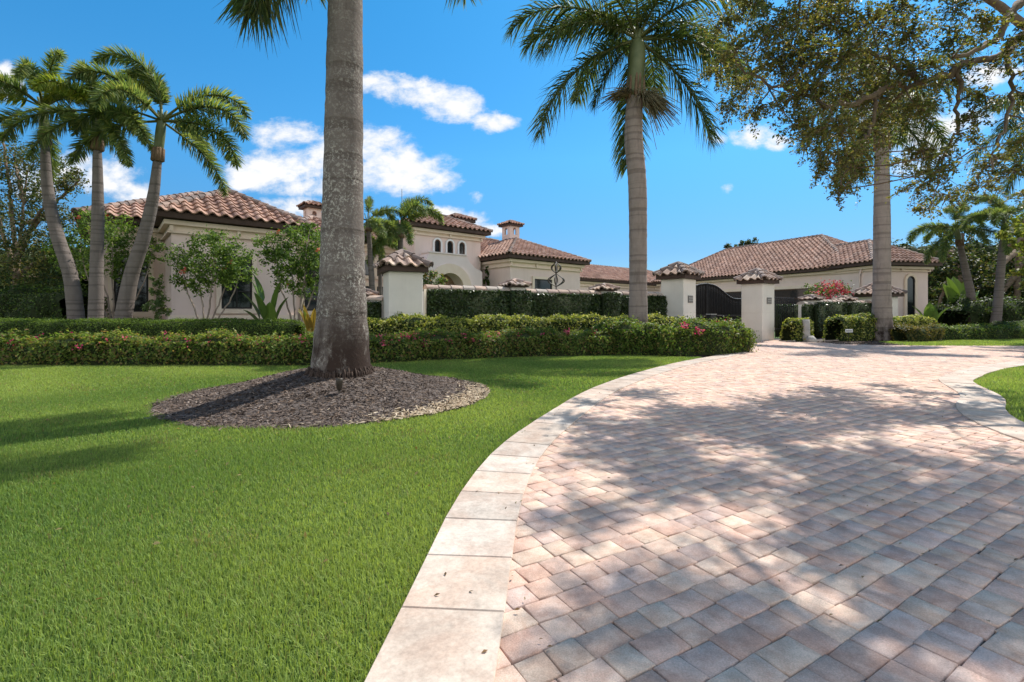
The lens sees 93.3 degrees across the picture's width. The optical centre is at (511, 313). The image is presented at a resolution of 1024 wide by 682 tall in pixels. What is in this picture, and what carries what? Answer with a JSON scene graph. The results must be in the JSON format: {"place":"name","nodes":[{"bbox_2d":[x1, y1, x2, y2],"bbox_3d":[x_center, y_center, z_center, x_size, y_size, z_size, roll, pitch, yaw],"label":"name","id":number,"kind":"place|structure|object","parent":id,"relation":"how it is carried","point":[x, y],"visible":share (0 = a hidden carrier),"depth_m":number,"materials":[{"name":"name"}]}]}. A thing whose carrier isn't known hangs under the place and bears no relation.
{"place":"outdoors","nodes":[
{"label":"outdoors","id":0,"kind":"place"},
{"bbox_2d":[0,355,702,681],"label":"lawn","id":1,"kind":"structure","parent":0,"point":[169,603],"depth_m":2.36,"materials":[{"name":"green plant"}]},
{"bbox_2d":[0,366,606,599],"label":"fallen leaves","id":2,"kind":"object","parent":1,"relation":"on","point":[157,542],"visible":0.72,"depth_m":3.94,"materials":[{"name":"brown plant"}]},
{"bbox_2d":[152,368,482,429],"bbox_3d":[-2.660,1.038,7.350,4.580,0.458,4.580,0,0,0],"label":"mulch mound","id":3,"kind":"object","parent":1,"relation":"on","point":[341,395],"visible":0.38,"depth_m":6.03,"materials":[{"name":"brown wood"}]},
{"bbox_2d":[139,366,491,430],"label":"mulch chips","id":4,"kind":"object","parent":3,"relation":"on","point":[202,394],"visible":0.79,"depth_m":6.14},
{"bbox_2d":[336,378,342,393],"bbox_3d":[-2.198,0.950,6.164,0.089,0.256,0.091,0,0,0],"label":"spotlight","id":5,"kind":"object","parent":3,"relation":"on","point":[339,382],"visible":0.93,"depth_m":6.13,"materials":[{"name":"brown metal"}]},
{"bbox_2d":[212,0,487,379],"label":"royal palm","id":6,"kind":"object","parent":3,"relation":"on","point":[341,341],"visible":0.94,"depth_m":6.86,"materials":[{"name":"grey plant"}]},
{"bbox_2d":[288,378,489,427],"bbox_3d":[-1.129,1.169,6.861,1.483,0.142,4.085,0,0,16],"label":"mulch straw","id":7,"kind":"object","parent":3,"relation":"on","point":[460,401],"visible":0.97,"depth_m":6.30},
{"bbox_2d":[0,354,709,365],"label":"planting bed","id":8,"kind":"object","parent":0,"point":[387,362],"depth_m":13.03,"materials":[{"name":"brown soil"}]},
{"bbox_2d":[0,278,112,321],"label":"mixed hedge","id":9,"kind":"object","parent":8,"relation":"on","point":[27,302],"visible":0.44,"depth_m":15.18,"materials":[{"name":"green plant"}]},
{"bbox_2d":[0,46,129,322],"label":"foxtail palm","id":10,"kind":"object","parent":8,"relation":"on","point":[12,90],"visible":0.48,"depth_m":14.45,"materials":[{"name":"green plant"}]},
{"bbox_2d":[0,58,169,321],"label":"foxtail palm","id":11,"kind":"object","parent":8,"relation":"on","point":[96,268],"visible":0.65,"depth_m":13.87,"materials":[{"name":"green plant"}]},
{"bbox_2d":[40,205,168,318],"bbox_3d":[-13.361,-1.240,15.965,4.224,4.897,1.962,0,0,0],"label":"hibiscus tree","id":12,"kind":"object","parent":8,"relation":"on","point":[115,246],"visible":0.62,"depth_m":15.76,"materials":[{"name":"green plant"}]},
{"bbox_2d":[0,317,306,338],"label":"clipped hedge","id":13,"kind":"object","parent":8,"relation":"on","point":[155,326],"visible":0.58,"depth_m":13.10,"materials":[{"name":"green plant"}]},
{"bbox_2d":[61,42,253,321],"bbox_3d":[-10.233,-3.320,14.107,4.356,9.120,4.395,0,0,-43],"label":"foxtail palm","id":14,"kind":"object","parent":8,"relation":"on","point":[186,126],"visible":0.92,"depth_m":14.19,"materials":[{"name":"green plant"}]},
{"bbox_2d":[140,273,174,318],"bbox_3d":[-10.694,-0.004,14.588,0.850,2.428,0.752,0,0,22],"label":"shrub","id":15,"kind":"object","parent":8,"relation":"on","point":[157,302],"visible":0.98,"depth_m":14.53,"materials":[{"name":"green plant"}]},
{"bbox_2d":[163,224,263,318],"bbox_3d":[-9.235,-0.745,14.954,2.573,3.910,2.160,0,0,20],"label":"hibiscus tree","id":16,"kind":"object","parent":8,"relation":"on","point":[227,271],"visible":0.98,"depth_m":14.85,"materials":[{"name":"green plant"}]},
{"bbox_2d":[244,274,287,321],"bbox_3d":[-7.374,-0.079,14.348,1.193,2.166,0.827,0,0,30],"label":"bird of paradise","id":17,"kind":"object","parent":8,"relation":"on","point":[267,311],"visible":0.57,"depth_m":14.27,"materials":[{"name":"green plant"}]},
{"bbox_2d":[251,219,320,323],"bbox_3d":[-6.515,-0.789,14.584,2.601,3.998,1.594,0,0,0],"label":"hibiscus tree","id":18,"kind":"object","parent":8,"relation":"on","point":[312,262],"visible":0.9,"depth_m":14.47,"materials":[{"name":"green plant"}]},
{"bbox_2d":[298,305,315,333],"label":"croton plant","id":19,"kind":"object","parent":8,"relation":"on","point":[309,322],"visible":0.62,"depth_m":13.16,"materials":[{"name":"yellow plant"}]},
{"bbox_2d":[0,324,615,365],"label":"flowering hedge","id":20,"kind":"object","parent":8,"relation":"on","point":[215,346],"visible":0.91,"depth_m":11.41,"materials":[{"name":"green plant"}]},
{"bbox_2d":[367,311,685,336],"bbox_3d":[1.069,0.587,15.612,11.658,1.320,1.424,0,0,-23],"label":"variegated hedge","id":21,"kind":"object","parent":8,"relation":"on","point":[400,323],"visible":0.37,"depth_m":14.51,"materials":[{"name":"green plant"}]},
{"bbox_2d":[502,0,759,325],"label":"royal palm","id":22,"kind":"object","parent":8,"relation":"on","point":[637,94],"visible":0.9,"depth_m":16.38,"materials":[{"name":"green plant"}]},
{"bbox_2d":[592,312,760,355],"bbox_3d":[5.052,0.603,15.016,5.401,1.277,3.124,0,0,0],"label":"flowering hedge","id":23,"kind":"object","parent":8,"relation":"on","point":[695,336],"visible":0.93,"depth_m":13.91,"materials":[{"name":"green plant"}]},
{"bbox_2d":[706,314,716,320],"bbox_3d":[7.000,0.662,16.980,0.340,1.276,0.200,0,0,-34],"label":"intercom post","id":24,"kind":"object","parent":8,"relation":"on","point":[710,316],"visible":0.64,"depth_m":16.91,"materials":[{"name":"black metal"}]},
{"bbox_2d":[0,0,1023,270],"label":"sky","id":25,"kind":"structure","parent":0,"point":[449,106],"materials":[{"name":"blue"}]},
{"bbox_2d":[494,340,1023,681],"bbox_3d":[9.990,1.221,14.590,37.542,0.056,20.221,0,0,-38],"label":"driveway","id":26,"kind":"structure","parent":0,"point":[653,592],"depth_m":2.66,"materials":[{"name":"beige stone"}]},
{"bbox_2d":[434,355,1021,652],"bbox_3d":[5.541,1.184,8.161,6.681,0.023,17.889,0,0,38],"label":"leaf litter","id":27,"kind":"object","parent":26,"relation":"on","point":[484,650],"visible":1,"depth_m":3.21,"materials":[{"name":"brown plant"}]},
{"bbox_2d":[994,212,1023,289],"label":"broadleaf tree","id":28,"kind":"object","parent":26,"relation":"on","point":[1015,243],"visible":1,"depth_m":15.06,"materials":[{"name":"green plant"}]},
{"bbox_2d":[651,234,945,329],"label":"garage house","id":29,"kind":"structure","parent":0,"point":[797,264],"depth_m":34.73,"materials":[{"name":"tile"}]},
{"bbox_2d":[722,288,740,297],"bbox_3d":[17.443,-0.436,41.971,0.110,3.168,6.480,0,0,-25],"label":"garage door","id":30,"kind":"structure","parent":29,"relation":"in","point":[735,293],"depth_m":40.00,"materials":[{"name":"beige paint"}]},
{"bbox_2d":[774,283,832,327],"bbox_3d":[20.668,-0.436,35.200,0.110,3.168,6.080,0,0,-25],"label":"garage door","id":31,"kind":"structure","parent":29,"relation":"in","point":[795,291],"depth_m":35.52,"materials":[{"name":"brown wood"}]},
{"bbox_2d":[904,273,917,315],"bbox_3d":[25.161,-1.114,30.527,0.940,2.792,0.110,0,0,-11],"label":"window","id":32,"kind":"structure","parent":29,"relation":"in","point":[910,280],"depth_m":30.54,"materials":[{"name":"black metal"}]},
{"bbox_2d":[774,338,941,344],"bbox_3d":[24.504,1.226,24.338,25.565,0.001,8.977,0,0,-26],"label":"planting bed","id":33,"kind":"object","parent":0,"point":[820,339],"depth_m":21.68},
{"bbox_2d":[779,317,813,341],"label":"variegated hedge","id":34,"kind":"object","parent":33,"relation":"on","point":[791,328],"visible":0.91,"depth_m":20.67,"materials":[{"name":"green plant"}]},
{"bbox_2d":[822,312,897,340],"bbox_3d":[15.704,0.596,21.678,4.314,1.298,1.343,0,0,-23],"label":"variegated hedge","id":35,"kind":"object","parent":33,"relation":"on","point":[861,325],"visible":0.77,"depth_m":21.10,"materials":[{"name":"green plant"}]},
{"bbox_2d":[818,340,909,344],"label":"mulch chips","id":36,"kind":"object","parent":33,"relation":"on","point":[860,343],"visible":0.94,"depth_m":19.12,"materials":[{"name":"brown wood"}]},
{"bbox_2d":[845,329,852,341],"bbox_3d":[13.715,0.925,19.690,0.300,0.550,0.042,0,0,0],"label":"garden sign","id":37,"kind":"object","parent":36,"relation":"on","point":[848,330],"visible":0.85,"depth_m":19.67,"materials":[{"name":"white metal"}]},
{"bbox_2d":[794,44,981,340],"bbox_3d":[16.477,-4.884,21.282,6.869,12.268,6.612,0,0,0],"label":"royal palm","id":38,"kind":"object","parent":33,"relation":"on","point":[882,307],"visible":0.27,"depth_m":21.27,"materials":[{"name":"green plant"}]},
{"bbox_2d":[893,313,938,326],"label":"variegated hedge","id":39,"kind":"object","parent":33,"relation":"on","point":[917,320],"visible":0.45,"depth_m":23.26,"materials":[{"name":"green plant"}]},
{"bbox_2d":[913,302,949,319],"bbox_3d":[22.476,0.306,25.986,1.066,1.798,1.294,0,0,-11],"label":"bird of paradise","id":40,"kind":"object","parent":33,"relation":"on","point":[930,310],"visible":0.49,"depth_m":25.72,"materials":[{"name":"green plant"}]},
{"bbox_2d":[906,202,1009,324],"bbox_3d":[24.821,-2.583,27.020,4.436,7.618,3.742,0,0,43],"label":"garden palm","id":41,"kind":"object","parent":33,"relation":"on","point":[980,231],"visible":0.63,"depth_m":26.95,"materials":[{"name":"green plant"}]},
{"bbox_2d":[943,276,978,313],"bbox_3d":[25.992,-0.484,27.857,2.163,3.378,1.232,0,0,0],"label":"bird of paradise","id":42,"kind":"object","parent":33,"relation":"on","point":[954,286],"visible":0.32,"depth_m":28.03,"materials":[{"name":"green plant"}]},
{"bbox_2d":[936,321,1023,339],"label":"hedge","id":43,"kind":"object","parent":33,"relation":"on","point":[982,331],"visible":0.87,"depth_m":21.86,"materials":[{"name":"green plant"}]},
{"bbox_2d":[947,192,1023,322],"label":"garden palm","id":44,"kind":"object","parent":33,"relation":"on","point":[996,213],"visible":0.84,"depth_m":24.94,"materials":[{"name":"green plant"}]},
{"bbox_2d":[988,320,1023,326],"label":"hedge","id":45,"kind":"object","parent":33,"relation":"on","point":[1001,323],"visible":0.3,"depth_m":23.53,"materials":[{"name":"green plant"}]},
{"bbox_2d":[879,338,1023,345],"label":"grass","id":46,"kind":"structure","parent":0,"point":[992,342],"depth_m":19.30,"materials":[{"name":"green plant"}]},
{"label":"ground","id":47,"kind":"structure","parent":0,"visible":0},
{"bbox_2d":[0,232,89,291],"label":"background shrubbery","id":48,"kind":"object","parent":47,"relation":"on","point":[86,283],"visible":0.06,"depth_m":28.77,"materials":[{"name":"green plant"}]},
{"bbox_2d":[0,129,91,291],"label":"broadleaf tree","id":49,"kind":"object","parent":47,"relation":"on","point":[15,267],"visible":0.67,"depth_m":19.29,"materials":[{"name":"green plant"}]},
{"bbox_2d":[71,187,659,328],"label":"house","id":50,"kind":"structure","parent":47,"relation":"on","point":[458,249],"depth_m":19.01,"materials":[{"name":"paint"}]},
{"bbox_2d":[107,250,155,316],"bbox_3d":[-13.943,-1.069,17.714,1.420,2.382,0.160,0,0,-40],"label":"window","id":51,"kind":"structure","parent":50,"relation":"in","point":[144,294],"depth_m":17.90,"materials":[{"name":"black glass"}]},
{"bbox_2d":[214,251,256,312],"bbox_3d":[-10.117,-1.124,17.791,1.420,2.272,0.160,0,0,-40],"label":"window","id":52,"kind":"structure","parent":50,"relation":"in","point":[239,302],"depth_m":17.89,"materials":[{"name":"black glass"}]},
{"bbox_2d":[300,266,318,314],"bbox_3d":[-8.333,-1.119,20.986,1.720,2.382,0.160,0,0,-40],"label":"window","id":53,"kind":"structure","parent":50,"relation":"in","point":[313,302],"depth_m":20.78,"materials":[{"name":"black metal"}]},
{"bbox_2d":[365,256,375,278],"bbox_3d":[-8.350,-2.610,27.632,1.120,1.280,0.160,0,0,-40],"label":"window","id":54,"kind":"structure","parent":50,"relation":"in","point":[366,267],"depth_m":27.71,"materials":[{"name":"beige metal"}]},
{"bbox_2d":[374,257,382,279],"bbox_3d":[-7.604,-2.610,28.258,1.120,1.280,0.160,0,0,-40],"label":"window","id":55,"kind":"structure","parent":50,"relation":"in","point":[376,259],"depth_m":28.01,"materials":[{"name":"beige paint"}]},
{"bbox_2d":[375,283,382,295],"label":"window","id":56,"kind":"structure","parent":50,"relation":"in","point":[376,284],"depth_m":28.05,"materials":[{"name":"beige paint"}]},
{"bbox_2d":[432,238,442,251],"bbox_3d":[-4.306,-3.900,27.925,0.620,0.920,0.110,0,0,-40],"label":"window","id":57,"kind":"structure","parent":50,"relation":"in","point":[437,245],"depth_m":27.95,"materials":[{"name":"white paint"}]},
{"bbox_2d":[445,239,454,252],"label":"window","id":58,"kind":"structure","parent":50,"relation":"in","point":[449,244],"depth_m":28.48,"materials":[{"name":"white paint"}]},
{"bbox_2d":[457,240,466,254],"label":"window","id":59,"kind":"structure","parent":50,"relation":"in","point":[461,245],"depth_m":29.03,"materials":[{"name":"white paint"}]},
{"bbox_2d":[532,276,553,289],"bbox_3d":[1.932,-1.214,30.027,1.820,2.092,0.110,0,0,-40],"label":"window","id":60,"kind":"structure","parent":50,"relation":"in","point":[538,282],"depth_m":29.97,"materials":[{"name":"black metal"}]},
{"bbox_2d":[366,288,382,317],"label":"garden wall","id":61,"kind":"structure","parent":47,"relation":"on","point":[372,295],"depth_m":15.27,"materials":[{"name":"paint"}]},
{"bbox_2d":[367,301,381,318],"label":"creeper","id":62,"kind":"object","parent":61,"relation":"attached to","point":[374,308],"visible":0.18,"depth_m":15.06,"materials":[{"name":"green plant"}]},
{"bbox_2d":[363,195,406,290],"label":"court palm","id":63,"kind":"object","parent":47,"relation":"on","point":[375,222],"visible":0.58,"depth_m":20.42,"materials":[{"name":"green plant"}]},
{"bbox_2d":[363,223,406,295],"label":"court palm","id":64,"kind":"object","parent":47,"relation":"on","point":[393,245],"visible":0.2,"depth_m":22.40,"materials":[{"name":"green plant"}]},
{"bbox_2d":[372,249,433,318],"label":"gate column","id":65,"kind":"structure","parent":47,"relation":"on","point":[402,271],"depth_m":14.54,"materials":[{"name":"paint"}]},
{"bbox_2d":[364,194,444,265],"bbox_3d":[-5.045,-2.118,21.457,4.105,6.637,3.443,0,0,32],"label":"court palm","id":66,"kind":"object","parent":47,"relation":"on","point":[413,209],"visible":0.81,"depth_m":21.06,"materials":[{"name":"green plant"}]},
{"bbox_2d":[423,270,448,290],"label":"shrub","id":67,"kind":"object","parent":47,"relation":"on","point":[430,276],"visible":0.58,"depth_m":19.46,"materials":[{"name":"green plant"}]},
{"bbox_2d":[483,266,489,285],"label":"shrub","id":68,"kind":"object","parent":47,"relation":"on","point":[486,280],"visible":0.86,"depth_m":29.87,"materials":[{"name":"green plant"}]},
{"bbox_2d":[423,278,662,316],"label":"garden wall","id":69,"kind":"structure","parent":47,"relation":"on","point":[520,284],"depth_m":16.61,"materials":[{"name":"paint"}]},
{"bbox_2d":[426,287,510,319],"bbox_3d":[-1.337,0.193,15.723,2.962,2.014,0.311,0,0,-26],"label":"creeper","id":70,"kind":"object","parent":69,"relation":"attached to","point":[459,303],"visible":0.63,"depth_m":15.62,"materials":[{"name":"green plant"}]},
{"bbox_2d":[510,289,532,317],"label":"creeper","id":71,"kind":"object","parent":69,"relation":"attached to","point":[520,303],"visible":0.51,"depth_m":16.27,"materials":[{"name":"green plant"}]},
{"bbox_2d":[531,292,601,319],"bbox_3d":[1.932,0.219,17.285,3.222,1.962,0.337,0,0,-26],"label":"creeper","id":72,"kind":"object","parent":69,"relation":"attached to","point":[543,304],"visible":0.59,"depth_m":17.24,"materials":[{"name":"green plant"}]},
{"bbox_2d":[602,292,621,318],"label":"creeper","id":73,"kind":"object","parent":69,"relation":"attached to","point":[611,303],"visible":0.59,"depth_m":17.89,"materials":[{"name":"green plant"}]},
{"bbox_2d":[619,294,667,318],"bbox_3d":[5.056,0.219,18.786,2.624,1.962,0.337,0,0,-26],"label":"creeper","id":74,"kind":"object","parent":69,"relation":"attached to","point":[656,304],"visible":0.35,"depth_m":18.99,"materials":[{"name":"green plant"}]},
{"bbox_2d":[364,352,745,681],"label":"kerb","id":75,"kind":"structure","parent":47,"relation":"on","point":[451,631],"depth_m":2.22,"materials":[{"name":"stone"}]},
{"bbox_2d":[547,261,564,288],"bbox_3d":[1.918,-0.501,21.000,0.799,3.501,0.691,0,0,-16],"label":"wind sculpture","id":76,"kind":"object","parent":47,"relation":"on","point":[556,274],"visible":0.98,"depth_m":20.97,"materials":[{"name":"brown metal"}]},
{"bbox_2d":[652,261,704,318],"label":"gate column","id":77,"kind":"structure","parent":47,"relation":"on","point":[678,279],"depth_m":19.02,"materials":[{"name":"paint"}]},
{"bbox_2d":[696,283,740,323],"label":"driveway gate","id":78,"kind":"structure","parent":77,"relation":"attached to","point":[717,300],"depth_m":22.36,"materials":[{"name":"black metal"}]},
{"bbox_2d":[723,237,758,248],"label":"broadleaf tree","id":79,"kind":"object","parent":47,"relation":"on","point":[747,242],"visible":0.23,"depth_m":59.72,"materials":[{"name":"green plant"}]},
{"bbox_2d":[733,268,782,340],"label":"gate column","id":80,"kind":"structure","parent":47,"relation":"on","point":[757,301],"depth_m":21.33,"materials":[{"name":"paint"}]},
{"bbox_2d":[775,297,794,337],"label":"gate","id":81,"kind":"structure","parent":80,"relation":"attached to","point":[783,302],"depth_m":23.87,"materials":[{"name":"black metal"}]},
{"bbox_2d":[802,320,816,342],"bbox_3d":[12.418,0.785,20.249,0.408,1.030,0.676,0,0,-15],"label":"stone post","id":82,"kind":"object","parent":47,"relation":"on","point":[806,331],"visible":0.79,"depth_m":20.26,"materials":[{"name":"white stone"}]},
{"bbox_2d":[801,278,854,299],"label":"bougainvillea","id":83,"kind":"object","parent":47,"relation":"on","point":[830,291],"visible":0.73,"depth_m":26.68,"materials":[{"name":"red plant"}]},
{"bbox_2d":[796,294,871,317],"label":"garden wall","id":84,"kind":"structure","parent":47,"relation":"on","point":[809,299],"depth_m":24.11,"materials":[{"name":"paint"}]},
{"bbox_2d":[776,304,797,336],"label":"creeper","id":85,"kind":"object","parent":84,"relation":"attached to","point":[795,311],"visible":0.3,"depth_m":24.58,"materials":[{"name":"green plant"}]},
{"bbox_2d":[801,304,815,335],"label":"creeper","id":86,"kind":"object","parent":84,"relation":"attached to","point":[807,311],"visible":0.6,"depth_m":23.38,"materials":[{"name":"green plant"}]},
{"bbox_2d":[814,302,827,337],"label":"creeper","id":87,"kind":"object","parent":84,"relation":"attached to","point":[819,316],"visible":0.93,"depth_m":23.57,"materials":[{"name":"green plant"}]},
{"bbox_2d":[825,301,849,332],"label":"creeper","id":88,"kind":"object","parent":84,"relation":"attached to","point":[834,308],"visible":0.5,"depth_m":24.60,"materials":[{"name":"green plant"}]},
{"bbox_2d":[848,302,858,314],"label":"creeper","id":89,"kind":"object","parent":84,"relation":"attached to","point":[852,309],"visible":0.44,"depth_m":25.16,"materials":[{"name":"green plant"}]},
{"bbox_2d":[853,302,871,314],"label":"creeper","id":90,"kind":"object","parent":84,"relation":"attached to","point":[865,307],"visible":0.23,"depth_m":26.03,"materials":[{"name":"green plant"}]},
{"bbox_2d":[851,283,907,315],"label":"wall pillar","id":91,"kind":"structure","parent":47,"relation":"on","point":[863,292],"depth_m":26.53,"materials":[{"name":"paint"}]},
{"bbox_2d":[891,233,1023,302],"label":"background shrubbery","id":92,"kind":"object","parent":47,"relation":"on","point":[990,248],"visible":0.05,"depth_m":42.23,"materials":[{"name":"green plant"}]},
{"bbox_2d":[918,225,1007,305],"bbox_3d":[35.289,-3.073,37.763,5.153,8.663,9.636,0,0,44],"label":"broadleaf tree","id":93,"kind":"object","parent":47,"relation":"on","point":[951,269],"visible":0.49,"depth_m":37.29,"materials":[{"name":"green plant"}]},
{"bbox_2d":[934,289,1023,326],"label":"background shrubbery","id":94,"kind":"object","parent":47,"relation":"on","point":[976,311],"visible":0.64,"depth_m":25.77,"materials":[{"name":"green plant"}]},
{"bbox_2d":[938,361,1023,441],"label":"kerb","id":95,"kind":"structure","parent":47,"relation":"on","point":[980,405],"depth_m":6.50,"materials":[{"name":"stone"}]},
{"bbox_2d":[974,208,1023,300],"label":"broadleaf tree","id":96,"kind":"object","parent":47,"relation":"on","point":[1016,280],"visible":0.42,"depth_m":35.94,"materials":[{"name":"green plant"}]},
{"label":"lawn","id":97,"kind":"structure","parent":0,"visible":0},
{"bbox_2d":[693,0,1023,220],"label":"oak tree","id":98,"kind":"object","parent":97,"relation":"on","point":[844,97],"visible":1,"depth_m":8.34,"materials":[{"name":"green plant"}]},
{"bbox_2d":[973,365,1023,421],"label":"grass","id":99,"kind":"structure","parent":97,"relation":"on","point":[1012,378],"depth_m":8.00,"materials":[{"name":"green plant"}]},
{"label":"lawn","id":100,"kind":"structure","parent":0,"visible":0},
{"bbox_2d":[888,322,945,341],"bbox_3d":[17.459,0.796,20.815,2.543,0.860,1.280,0,0,-25],"label":"hedge","id":101,"kind":"object","parent":100,"relation":"on","point":[921,333],"visible":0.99,"depth_m":20.47,"materials":[{"name":"green plant"}]},
{"bbox_2d":[962,89,1023,201],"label":"oak tree","id":102,"kind":"object","parent":100,"relation":"on","point":[1006,100],"visible":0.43,"depth_m":21.11,"materials":[{"name":"green plant"}]}
]}

